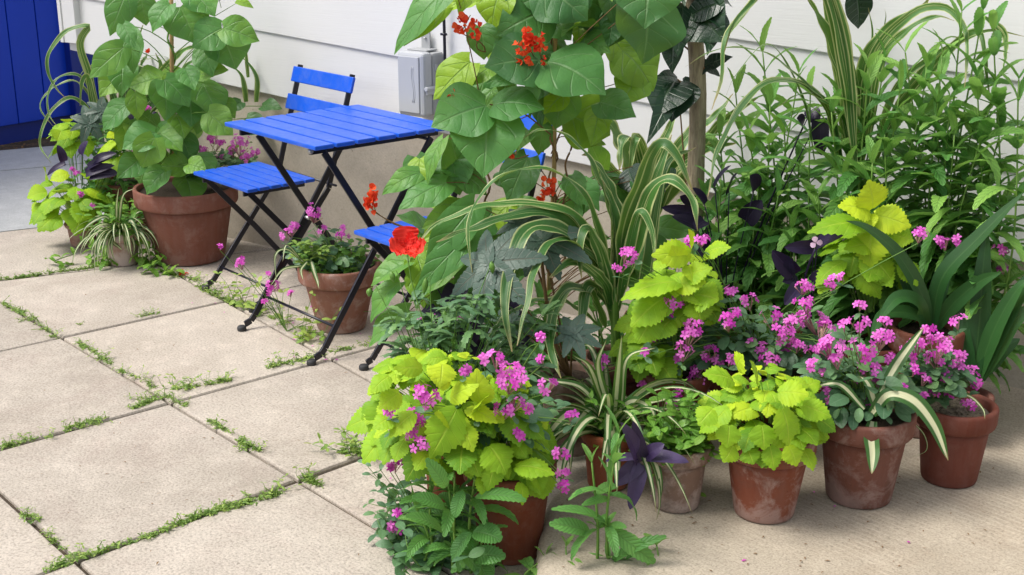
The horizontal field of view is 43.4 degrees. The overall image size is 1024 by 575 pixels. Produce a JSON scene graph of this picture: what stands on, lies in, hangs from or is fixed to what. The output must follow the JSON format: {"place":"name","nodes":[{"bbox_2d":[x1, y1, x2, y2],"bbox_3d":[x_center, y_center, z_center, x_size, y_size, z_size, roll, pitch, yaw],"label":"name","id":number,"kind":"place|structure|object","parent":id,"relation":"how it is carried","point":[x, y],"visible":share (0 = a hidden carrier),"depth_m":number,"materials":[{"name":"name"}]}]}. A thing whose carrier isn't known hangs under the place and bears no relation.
{"place":"outdoors","nodes":[
{"label":"outdoors","id":0,"kind":"place"},
{"bbox_2d":[0,142,106,231],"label":"driveway","id":1,"kind":"structure","parent":0,"point":[22,171],"depth_m":6.63,"materials":[{"name":"concrete"}]},
{"bbox_2d":[0,0,98,144],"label":"door","id":2,"kind":"structure","parent":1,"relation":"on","point":[29,31],"depth_m":7.61,"materials":[{"name":"blue paint"}]},
{"bbox_2d":[0,134,559,574],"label":"ground","id":3,"kind":"structure","parent":0,"point":[44,142],"depth_m":6.32,"materials":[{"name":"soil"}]},
{"bbox_2d":[56,0,1023,388],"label":"house","id":4,"kind":"structure","parent":3,"relation":"on","point":[358,38],"depth_m":4.71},
{"bbox_2d":[398,32,442,116],"bbox_3d":[-0.322,-0.763,4.601,0.136,0.293,0.124,12,21,34],"label":"utility box","id":5,"kind":"object","parent":4,"relation":"attached to","point":[417,67],"visible":0.83,"depth_m":4.57,"materials":[{"name":"grey plastic"}]},
{"bbox_2d":[440,19,446,60],"bbox_3d":[-0.240,-1.651,4.304,0.022,1.910,0.014,12,21,34],"label":"cable","id":6,"kind":"object","parent":4,"relation":"attached to","point":[444,34],"visible":0.49,"depth_m":4.54,"materials":[{"name":"black metal"}]},
{"bbox_2d":[0,220,710,574],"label":"pavement","id":7,"kind":"structure","parent":0,"point":[146,468],"depth_m":3.63,"materials":[{"name":"concrete"}]},
{"bbox_2d":[27,119,123,246],"bbox_3d":[-1.786,-0.428,5.325,0.407,0.539,0.466,-15,23,-39],"label":"potted coleus","id":8,"kind":"object","parent":7,"relation":"on","point":[46,215],"visible":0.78,"depth_m":5.28,"materials":[{"name":"plant"}]},
{"bbox_2d":[63,543,97,558],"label":"weed tuft","id":9,"kind":"object","parent":7,"relation":"on","point":[85,557],"visible":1,"depth_m":2.93,"materials":[{"name":"green plant"}]},
{"bbox_2d":[66,189,158,271],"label":"potted spider plant","id":10,"kind":"object","parent":7,"relation":"on","point":[121,235],"visible":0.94,"depth_m":5.05,"materials":[{"name":"green plant"}]},
{"bbox_2d":[44,236,184,276],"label":"seedling herb","id":11,"kind":"object","parent":7,"relation":"on","point":[145,263],"visible":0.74,"depth_m":5.12,"materials":[{"name":"green plant"}]},
{"bbox_2d":[39,23,191,237],"bbox_3d":[-1.628,-0.648,5.423,0.598,0.899,0.641,-15,23,-39],"label":"potted corn","id":12,"kind":"object","parent":7,"relation":"on","point":[88,120],"visible":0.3,"depth_m":5.39,"materials":[{"name":"plant"}]},
{"bbox_2d":[158,373,192,387],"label":"weed tuft","id":13,"kind":"object","parent":7,"relation":"on","point":[181,381],"visible":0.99,"depth_m":3.92,"materials":[{"name":"green plant"}]},
{"bbox_2d":[0,261,366,572],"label":"weeds","id":14,"kind":"object","parent":7,"relation":"on","point":[217,508],"visible":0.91,"depth_m":3.50,"materials":[{"name":"green plant"}]},
{"bbox_2d":[89,0,281,265],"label":"potted bean","id":15,"kind":"object","parent":7,"relation":"on","point":[182,206],"visible":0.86,"depth_m":4.94,"materials":[{"name":"plant"}]},
{"bbox_2d":[176,377,195,389],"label":"weed tuft","id":16,"kind":"object","parent":7,"relation":"on","point":[182,386],"visible":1,"depth_m":3.88,"materials":[{"name":"green plant"}]},
{"bbox_2d":[190,370,229,385],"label":"weed tuft","id":17,"kind":"object","parent":7,"relation":"on","point":[206,383],"visible":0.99,"depth_m":3.94,"materials":[{"name":"green plant"}]},
{"bbox_2d":[204,280,225,293],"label":"weed tuft","id":18,"kind":"object","parent":7,"relation":"on","point":[210,289],"visible":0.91,"depth_m":4.79,"materials":[{"name":"green plant"}]},
{"bbox_2d":[232,490,252,508],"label":"weed tuft","id":19,"kind":"object","parent":7,"relation":"on","point":[245,493],"visible":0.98,"depth_m":3.19,"materials":[{"name":"green plant"}]},
{"bbox_2d":[193,64,355,312],"bbox_3d":[-0.861,-0.379,4.737,0.489,0.802,0.415,-15,23,-39],"label":"chair","id":20,"kind":"object","parent":7,"relation":"on","point":[252,180],"visible":0.66,"depth_m":4.72,"materials":[{"name":"blue paint"}]},
{"bbox_2d":[261,473,287,495],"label":"weed tuft","id":21,"kind":"object","parent":7,"relation":"on","point":[277,488],"visible":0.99,"depth_m":3.23,"materials":[{"name":"green plant"}]},
{"bbox_2d":[271,350,304,364],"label":"weed tuft","id":22,"kind":"object","parent":7,"relation":"on","point":[291,361],"visible":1,"depth_m":4.09,"materials":[{"name":"green plant"}]},
{"bbox_2d":[213,243,370,342],"bbox_3d":[-0.805,-0.013,4.401,0.704,0.318,0.304,10,20,30],"label":"catchfly","id":23,"kind":"object","parent":7,"relation":"on","point":[307,336],"visible":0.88,"depth_m":4.35,"materials":[{"name":"green plant"}]},
{"bbox_2d":[292,462,319,485],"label":"weed tuft","id":24,"kind":"object","parent":7,"relation":"on","point":[310,474],"visible":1,"depth_m":3.30,"materials":[{"name":"green plant"}]},
{"bbox_2d":[271,202,381,333],"bbox_3d":[-0.604,-0.069,4.344,0.363,0.446,0.341,0,18,0],"label":"potted catchfly","id":25,"kind":"object","parent":7,"relation":"on","point":[327,275],"visible":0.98,"depth_m":4.30,"materials":[{"name":"ceramic"}]},
{"bbox_2d":[305,432,365,456],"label":"weed tuft","id":26,"kind":"object","parent":7,"relation":"on","point":[325,446],"visible":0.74,"depth_m":3.45,"materials":[{"name":"green plant"}]},
{"bbox_2d":[225,105,445,365],"bbox_3d":[-0.595,-0.203,4.350,0.596,0.700,0.550,-15,23,-39],"label":"table","id":27,"kind":"object","parent":7,"relation":"on","point":[337,130],"visible":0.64,"depth_m":4.20,"materials":[{"name":"blue paint"}]},
{"bbox_2d":[333,426,366,449],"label":"weed tuft","id":28,"kind":"object","parent":7,"relation":"on","point":[343,429],"visible":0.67,"depth_m":3.53,"materials":[{"name":"green plant"}]},
{"bbox_2d":[358,459,484,574],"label":"catchfly","id":29,"kind":"object","parent":7,"relation":"on","point":[390,526],"visible":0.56,"depth_m":2.92,"materials":[{"name":"green plant"}]},
{"bbox_2d":[354,114,545,370],"bbox_3d":[-0.175,-0.129,3.945,0.489,0.802,0.415,-15,23,-39],"label":"chair","id":30,"kind":"object","parent":7,"relation":"on","point":[374,236],"visible":0.23,"depth_m":3.93,"materials":[{"name":"blue paint"}]},
{"bbox_2d":[394,445,525,574],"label":"seedling herb","id":31,"kind":"object","parent":7,"relation":"on","point":[467,537],"visible":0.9,"depth_m":2.76,"materials":[{"name":"green plant"}]},
{"bbox_2d":[346,331,579,564],"bbox_3d":[-0.122,0.329,2.853,0.571,0.586,0.387,6,18,17],"label":"potted coleus","id":32,"kind":"object","parent":7,"relation":"on","point":[434,414],"visible":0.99,"depth_m":2.74,"materials":[{"name":"plant"}]},
{"bbox_2d":[366,226,562,514],"bbox_3d":[-0.102,0.196,3.081,0.451,0.702,0.296,4,18,13],"label":"potted poppy","id":33,"kind":"object","parent":7,"relation":"on","point":[404,240],"visible":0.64,"depth_m":3.00,"materials":[{"name":"green plant"}]},
{"bbox_2d":[417,282,544,432],"bbox_3d":[-0.075,0.177,3.452,0.354,0.515,0.213,0,18,0],"label":"potted purple heart","id":34,"kind":"object","parent":7,"relation":"on","point":[447,291],"visible":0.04,"depth_m":3.42,"materials":[{"name":"red plant"}]},
{"bbox_2d":[10,276,999,572],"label":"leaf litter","id":35,"kind":"object","parent":7,"relation":"on","point":[632,524],"visible":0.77,"depth_m":2.93,"materials":[{"name":"plant"}]},
{"bbox_2d":[363,0,696,360],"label":"potted bean","id":36,"kind":"object","parent":7,"relation":"on","point":[481,110],"visible":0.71,"depth_m":3.25,"materials":[{"name":"plant"}]},
{"bbox_2d":[505,533,667,574],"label":"seedling herb","id":37,"kind":"object","parent":7,"relation":"on","point":[527,562],"visible":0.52,"depth_m":2.79,"materials":[{"name":"green plant"}]},
{"bbox_2d":[549,405,666,563],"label":"seedling herb","id":38,"kind":"object","parent":7,"relation":"on","point":[617,535],"visible":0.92,"depth_m":2.71,"materials":[{"name":"green plant"}]},
{"bbox_2d":[403,178,968,433],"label":"herb undergrowth","id":39,"kind":"object","parent":7,"relation":"on","point":[844,313],"visible":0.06,"depth_m":3.52,"materials":[{"name":"green plant"}]},
{"bbox_2d":[582,94,757,313],"bbox_3d":[0.455,-0.212,3.981,0.546,0.937,0.189,-7,19,-22],"label":"potted corn","id":40,"kind":"object","parent":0,"point":[632,149],"visible":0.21,"depth_m":3.91,"materials":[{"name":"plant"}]},
{"bbox_2d":[536,381,1023,574],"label":"walkway","id":41,"kind":"structure","parent":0,"point":[991,500],"depth_m":2.89,"materials":[{"name":"concrete"}]},
{"bbox_2d":[451,209,601,456],"bbox_3d":[0.045,0.140,3.134,0.386,0.617,0.301,-2,18,-5],"label":"potted castor bean","id":42,"kind":"object","parent":41,"relation":"on","point":[576,332],"visible":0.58,"depth_m":3.04,"materials":[{"name":"plant"}]},
{"bbox_2d":[422,128,697,421],"bbox_3d":[0.195,0.033,3.146,0.777,0.814,0.369,-9,20,-27],"label":"potted corn","id":43,"kind":"object","parent":41,"relation":"on","point":[635,217],"visible":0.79,"depth_m":3.13,"materials":[{"name":"green plant"}]},
{"bbox_2d":[527,336,721,518],"bbox_3d":[0.227,0.289,3.006,0.574,0.420,0.612,-15,23,-39],"label":"potted spider plant","id":44,"kind":"object","parent":41,"relation":"on","point":[593,427],"visible":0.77,"depth_m":3.00,"materials":[{"name":"green plant"}]},
{"bbox_2d":[605,379,721,512],"bbox_3d":[0.365,0.370,2.901,0.224,0.319,0.320,7,19,21],"label":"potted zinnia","id":45,"kind":"object","parent":41,"relation":"on","point":[663,448],"visible":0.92,"depth_m":2.90,"materials":[{"name":"plant"}]},
{"bbox_2d":[609,229,730,431],"bbox_3d":[0.383,0.128,3.169,0.273,0.619,0.264,-1,18,-5],"label":"potted coleus","id":46,"kind":"object","parent":41,"relation":"on","point":[693,286],"visible":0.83,"depth_m":3.05,"materials":[{"name":"plant"}]},
{"bbox_2d":[680,178,756,287],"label":"tall herb","id":47,"kind":"object","parent":41,"relation":"on","point":[704,187],"visible":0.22,"depth_m":3.73,"materials":[{"name":"green plant"}]},
{"bbox_2d":[674,151,766,290],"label":"tall herb","id":48,"kind":"object","parent":41,"relation":"on","point":[715,235],"visible":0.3,"depth_m":3.59,"materials":[{"name":"green plant"}]},
{"bbox_2d":[695,108,763,259],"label":"tall herb","id":49,"kind":"object","parent":41,"relation":"on","point":[713,140],"visible":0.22,"depth_m":3.73,"materials":[{"name":"green plant"}]},
{"bbox_2d":[707,205,759,296],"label":"tall herb","id":50,"kind":"object","parent":41,"relation":"on","point":[714,227],"visible":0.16,"depth_m":3.64,"materials":[{"name":"green plant"}]},
{"bbox_2d":[692,150,783,279],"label":"tall herb","id":51,"kind":"object","parent":41,"relation":"on","point":[731,208],"visible":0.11,"depth_m":3.69,"materials":[{"name":"green plant"}]},
{"bbox_2d":[711,255,769,365],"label":"tall herb","id":52,"kind":"object","parent":41,"relation":"on","point":[736,284],"visible":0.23,"depth_m":3.62,"materials":[{"name":"green plant"}]},
{"bbox_2d":[699,64,783,243],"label":"tall herb","id":53,"kind":"object","parent":41,"relation":"on","point":[737,81],"visible":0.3,"depth_m":3.67,"materials":[{"name":"green plant"}]},
{"bbox_2d":[662,107,828,390],"bbox_3d":[0.630,-0.104,3.594,0.443,0.804,0.179,0,18,-1],"label":"potted purple heart","id":54,"kind":"object","parent":41,"relation":"on","point":[683,214],"visible":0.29,"depth_m":3.53,"materials":[{"name":"plant"}]},
{"bbox_2d":[618,0,872,343],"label":"potted tree","id":55,"kind":"object","parent":41,"relation":"on","point":[672,97],"visible":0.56,"depth_m":3.60,"materials":[{"name":"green plant"}]},
{"bbox_2d":[711,164,788,313],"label":"tall herb","id":56,"kind":"object","parent":41,"relation":"on","point":[767,195],"visible":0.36,"depth_m":3.58,"materials":[{"name":"green plant"}]},
{"bbox_2d":[723,207,787,314],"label":"tall herb","id":57,"kind":"object","parent":41,"relation":"on","point":[735,247],"visible":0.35,"depth_m":3.57,"materials":[{"name":"green plant"}]},
{"bbox_2d":[717,109,807,296],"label":"tall herb","id":58,"kind":"object","parent":41,"relation":"on","point":[750,133],"visible":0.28,"depth_m":3.59,"materials":[{"name":"green plant"}]},
{"bbox_2d":[720,166,805,325],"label":"tall herb","id":59,"kind":"object","parent":41,"relation":"on","point":[768,264],"visible":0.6,"depth_m":3.52,"materials":[{"name":"green plant"}]},
{"bbox_2d":[601,226,928,406],"bbox_3d":[0.595,0.130,3.169,0.777,0.616,0.348,2,18,6],"label":"potted catchfly","id":60,"kind":"object","parent":41,"relation":"on","point":[780,347],"visible":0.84,"depth_m":3.10,"materials":[{"name":"pink plant"}]},
{"bbox_2d":[695,351,835,523],"bbox_3d":[0.555,0.311,2.892,0.326,0.438,0.297,0,18,0],"label":"potted coleus","id":61,"kind":"object","parent":41,"relation":"on","point":[769,441],"visible":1,"depth_m":2.83,"materials":[{"name":"plant"}]},
{"bbox_2d":[719,73,818,291],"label":"tall herb","id":62,"kind":"object","parent":41,"relation":"on","point":[750,271],"visible":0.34,"depth_m":3.57,"materials":[{"name":"green plant"}]},
{"bbox_2d":[712,162,826,305],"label":"tall herb","id":63,"kind":"object","parent":41,"relation":"on","point":[780,200],"visible":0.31,"depth_m":3.62,"materials":[{"name":"green plant"}]},
{"bbox_2d":[724,17,822,233],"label":"tall herb","id":64,"kind":"object","parent":41,"relation":"on","point":[774,147],"visible":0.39,"depth_m":3.60,"materials":[{"name":"green plant"}]},
{"bbox_2d":[724,47,827,273],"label":"tall herb","id":65,"kind":"object","parent":41,"relation":"on","point":[741,186],"visible":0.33,"depth_m":3.58,"materials":[{"name":"green plant"}]},
{"bbox_2d":[759,139,827,333],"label":"tall herb","id":66,"kind":"object","parent":41,"relation":"on","point":[798,148],"visible":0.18,"depth_m":3.59,"materials":[{"name":"green plant"}]},
{"bbox_2d":[749,108,839,288],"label":"tall herb","id":67,"kind":"object","parent":41,"relation":"on","point":[780,124],"visible":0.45,"depth_m":3.53,"materials":[{"name":"green plant"}]},
{"bbox_2d":[743,204,854,322],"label":"tall herb","id":68,"kind":"object","parent":41,"relation":"on","point":[793,217],"visible":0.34,"depth_m":3.46,"materials":[{"name":"green plant"}]},
{"bbox_2d":[758,66,855,329],"bbox_3d":[0.825,-0.146,3.546,0.298,0.918,0.294,4,18,13],"label":"tall herb","id":69,"kind":"object","parent":41,"relation":"on","point":[782,239],"visible":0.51,"depth_m":3.48,"materials":[{"name":"green plant"}]},
{"bbox_2d":[771,234,842,417],"bbox_3d":[0.773,0.102,3.363,0.168,0.551,0.239,8,19,23],"label":"potted purple heart","id":70,"kind":"object","parent":41,"relation":"on","point":[788,268],"visible":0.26,"depth_m":3.25,"materials":[{"name":"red plant"}]},
{"bbox_2d":[758,175,861,333],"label":"tall herb","id":71,"kind":"object","parent":41,"relation":"on","point":[810,214],"visible":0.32,"depth_m":3.46,"materials":[{"name":"green plant"}]},
{"bbox_2d":[794,86,869,323],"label":"tall herb","id":72,"kind":"object","parent":41,"relation":"on","point":[833,103],"visible":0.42,"depth_m":3.40,"materials":[{"name":"green plant"}]},
{"bbox_2d":[801,110,882,323],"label":"tall herb","id":73,"kind":"object","parent":41,"relation":"on","point":[863,181],"visible":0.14,"depth_m":3.49,"materials":[{"name":"green plant"}]},
{"bbox_2d":[789,73,899,320],"bbox_3d":[0.948,-0.141,3.533,0.324,0.915,0.253,-8,19,-24],"label":"tall herb","id":74,"kind":"object","parent":41,"relation":"on","point":[802,216],"visible":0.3,"depth_m":3.48,"materials":[{"name":"green plant"}]},
{"bbox_2d":[687,0,1023,329],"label":"spider plant","id":75,"kind":"object","parent":41,"relation":"on","point":[835,29],"visible":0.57,"depth_m":3.34,"materials":[{"name":"plant"}]},
{"bbox_2d":[806,43,906,329],"bbox_3d":[0.954,-0.155,3.455,0.345,0.990,0.251,-1,18,-3],"label":"tall herb","id":76,"kind":"object","parent":41,"relation":"on","point":[873,61],"visible":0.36,"depth_m":3.33,"materials":[{"name":"green plant"}]},
{"bbox_2d":[819,145,898,323],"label":"tall herb","id":77,"kind":"object","parent":41,"relation":"on","point":[843,169],"visible":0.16,"depth_m":3.40,"materials":[{"name":"green plant"}]},
{"bbox_2d":[807,135,914,331],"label":"tall herb","id":78,"kind":"object","parent":41,"relation":"on","point":[837,299],"visible":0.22,"depth_m":3.31,"materials":[{"name":"green plant"}]},
{"bbox_2d":[807,180,920,372],"bbox_3d":[0.914,0.039,3.341,0.268,0.686,0.293,8,19,23],"label":"potted coleus","id":79,"kind":"object","parent":41,"relation":"on","point":[862,251],"visible":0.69,"depth_m":3.23,"materials":[{"name":"green plant"}]},
{"bbox_2d":[810,33,917,322],"bbox_3d":[0.977,-0.200,3.565,0.314,1.010,0.306,-15,23,-39],"label":"tall herb","id":80,"kind":"object","parent":41,"relation":"on","point":[882,75],"visible":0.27,"depth_m":3.41,"materials":[{"name":"green plant"}]},
{"bbox_2d":[793,300,947,509],"bbox_3d":[0.798,0.256,2.947,0.328,0.509,0.279,0,18,0],"label":"potted catchfly","id":81,"kind":"object","parent":41,"relation":"on","point":[873,405],"visible":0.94,"depth_m":2.90,"materials":[{"name":"brown ceramic"}]},
{"bbox_2d":[822,59,928,289],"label":"tall herb","id":82,"kind":"object","parent":41,"relation":"on","point":[891,161],"visible":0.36,"depth_m":3.35,"materials":[{"name":"green plant"}]},
{"bbox_2d":[829,109,935,346],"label":"tall herb","id":83,"kind":"object","parent":41,"relation":"on","point":[888,149],"visible":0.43,"depth_m":3.34,"materials":[{"name":"green plant"}]},
{"bbox_2d":[830,103,942,324],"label":"tall herb","id":84,"kind":"object","parent":41,"relation":"on","point":[908,156],"visible":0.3,"depth_m":3.34,"materials":[{"name":"green plant"}]},
{"bbox_2d":[857,42,947,289],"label":"tall herb","id":85,"kind":"object","parent":41,"relation":"on","point":[929,62],"visible":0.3,"depth_m":3.32,"materials":[{"name":"green plant"}]},
{"bbox_2d":[852,143,959,324],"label":"tall herb","id":86,"kind":"object","parent":41,"relation":"on","point":[925,159],"visible":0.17,"depth_m":3.39,"materials":[{"name":"green plant"}]},
{"bbox_2d":[859,20,972,285],"bbox_3d":[1.096,-0.183,3.445,0.301,1.048,0.296,-15,23,-39],"label":"tall herb","id":87,"kind":"object","parent":41,"relation":"on","point":[940,172],"visible":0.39,"depth_m":3.34,"materials":[{"name":"green plant"}]},
{"bbox_2d":[890,28,975,281],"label":"tall herb","id":88,"kind":"object","parent":41,"relation":"on","point":[942,67],"visible":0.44,"depth_m":3.31,"materials":[{"name":"green plant"}]},
{"bbox_2d":[847,192,1023,437],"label":"potted amaryllis","id":89,"kind":"object","parent":41,"relation":"on","point":[936,306],"visible":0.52,"depth_m":3.24,"materials":[{"name":"plant"}]},
{"bbox_2d":[886,313,999,488],"bbox_3d":[1.023,0.262,3.057,0.278,0.431,0.233,-4,18,-12],"label":"potted catchfly","id":90,"kind":"object","parent":41,"relation":"on","point":[968,420],"visible":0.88,"depth_m":3.03,"materials":[{"name":"red ceramic"}]},
{"bbox_2d":[897,83,989,305],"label":"tall herb","id":91,"kind":"object","parent":41,"relation":"on","point":[925,260],"visible":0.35,"depth_m":3.32,"materials":[{"name":"green plant"}]},
{"bbox_2d":[892,72,997,303],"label":"tall herb","id":92,"kind":"object","parent":41,"relation":"on","point":[937,201],"visible":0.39,"depth_m":3.29,"materials":[{"name":"green plant"}]},
{"bbox_2d":[884,0,1016,296],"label":"tall herb","id":93,"kind":"object","parent":41,"relation":"on","point":[954,85],"visible":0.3,"depth_m":3.26,"materials":[{"name":"green plant"}]},
{"bbox_2d":[896,110,1017,377],"bbox_3d":[1.159,-0.059,3.399,0.305,0.840,0.252,-2,18,-8],"label":"tall herb","id":94,"kind":"object","parent":41,"relation":"on","point":[953,120],"visible":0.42,"depth_m":3.30,"materials":[{"name":"green plant"}]},
{"bbox_2d":[907,105,1013,291],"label":"tall herb","id":95,"kind":"object","parent":41,"relation":"on","point":[926,243],"visible":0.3,"depth_m":3.32,"materials":[{"name":"green plant"}]},
{"bbox_2d":[898,71,1023,328],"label":"tall herb","id":96,"kind":"object","parent":41,"relation":"on","point":[966,177],"visible":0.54,"depth_m":3.29,"materials":[{"name":"green plant"}]},
{"bbox_2d":[904,0,1017,320],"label":"tall herb","id":97,"kind":"object","parent":41,"relation":"on","point":[979,23],"visible":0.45,"depth_m":3.26,"materials":[{"name":"green plant"}]},
{"bbox_2d":[918,48,1023,370],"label":"tall herb","id":98,"kind":"object","parent":41,"relation":"on","point":[985,126],"visible":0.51,"depth_m":3.25,"materials":[{"name":"green plant"}]},
{"bbox_2d":[923,150,1023,393],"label":"tall herb","id":99,"kind":"object","parent":41,"relation":"on","point":[967,231],"visible":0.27,"depth_m":3.35,"materials":[{"name":"green plant"}]},
{"bbox_2d":[933,233,1023,401],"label":"potted amaryllis","id":100,"kind":"object","parent":41,"relation":"on","point":[990,343],"visible":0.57,"depth_m":3.25,"materials":[{"name":"green plant"}]},
{"bbox_2d":[935,142,1023,390],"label":"tall herb","id":101,"kind":"object","parent":41,"relation":"on","point":[979,187],"visible":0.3,"depth_m":3.29,"materials":[{"name":"green plant"}]},
{"bbox_2d":[946,100,1023,297],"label":"tall herb","id":102,"kind":"object","parent":41,"relation":"on","point":[990,176],"visible":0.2,"depth_m":3.30,"materials":[{"name":"green plant"}]},
{"bbox_2d":[947,1,1023,369],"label":"tall herb","id":103,"kind":"object","parent":41,"relation":"on","point":[995,39],"visible":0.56,"depth_m":3.25,"materials":[{"name":"green plant"}]},
{"bbox_2d":[959,58,1023,353],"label":"tall herb","id":104,"kind":"object","parent":41,"relation":"on","point":[1017,142],"visible":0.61,"depth_m":3.24,"materials":[{"name":"green plant"}]},
{"bbox_2d":[975,171,1023,372],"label":"tall herb","id":105,"kind":"object","parent":41,"relation":"on","point":[1015,359],"visible":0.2,"depth_m":3.36,"materials":[{"name":"green plant"}]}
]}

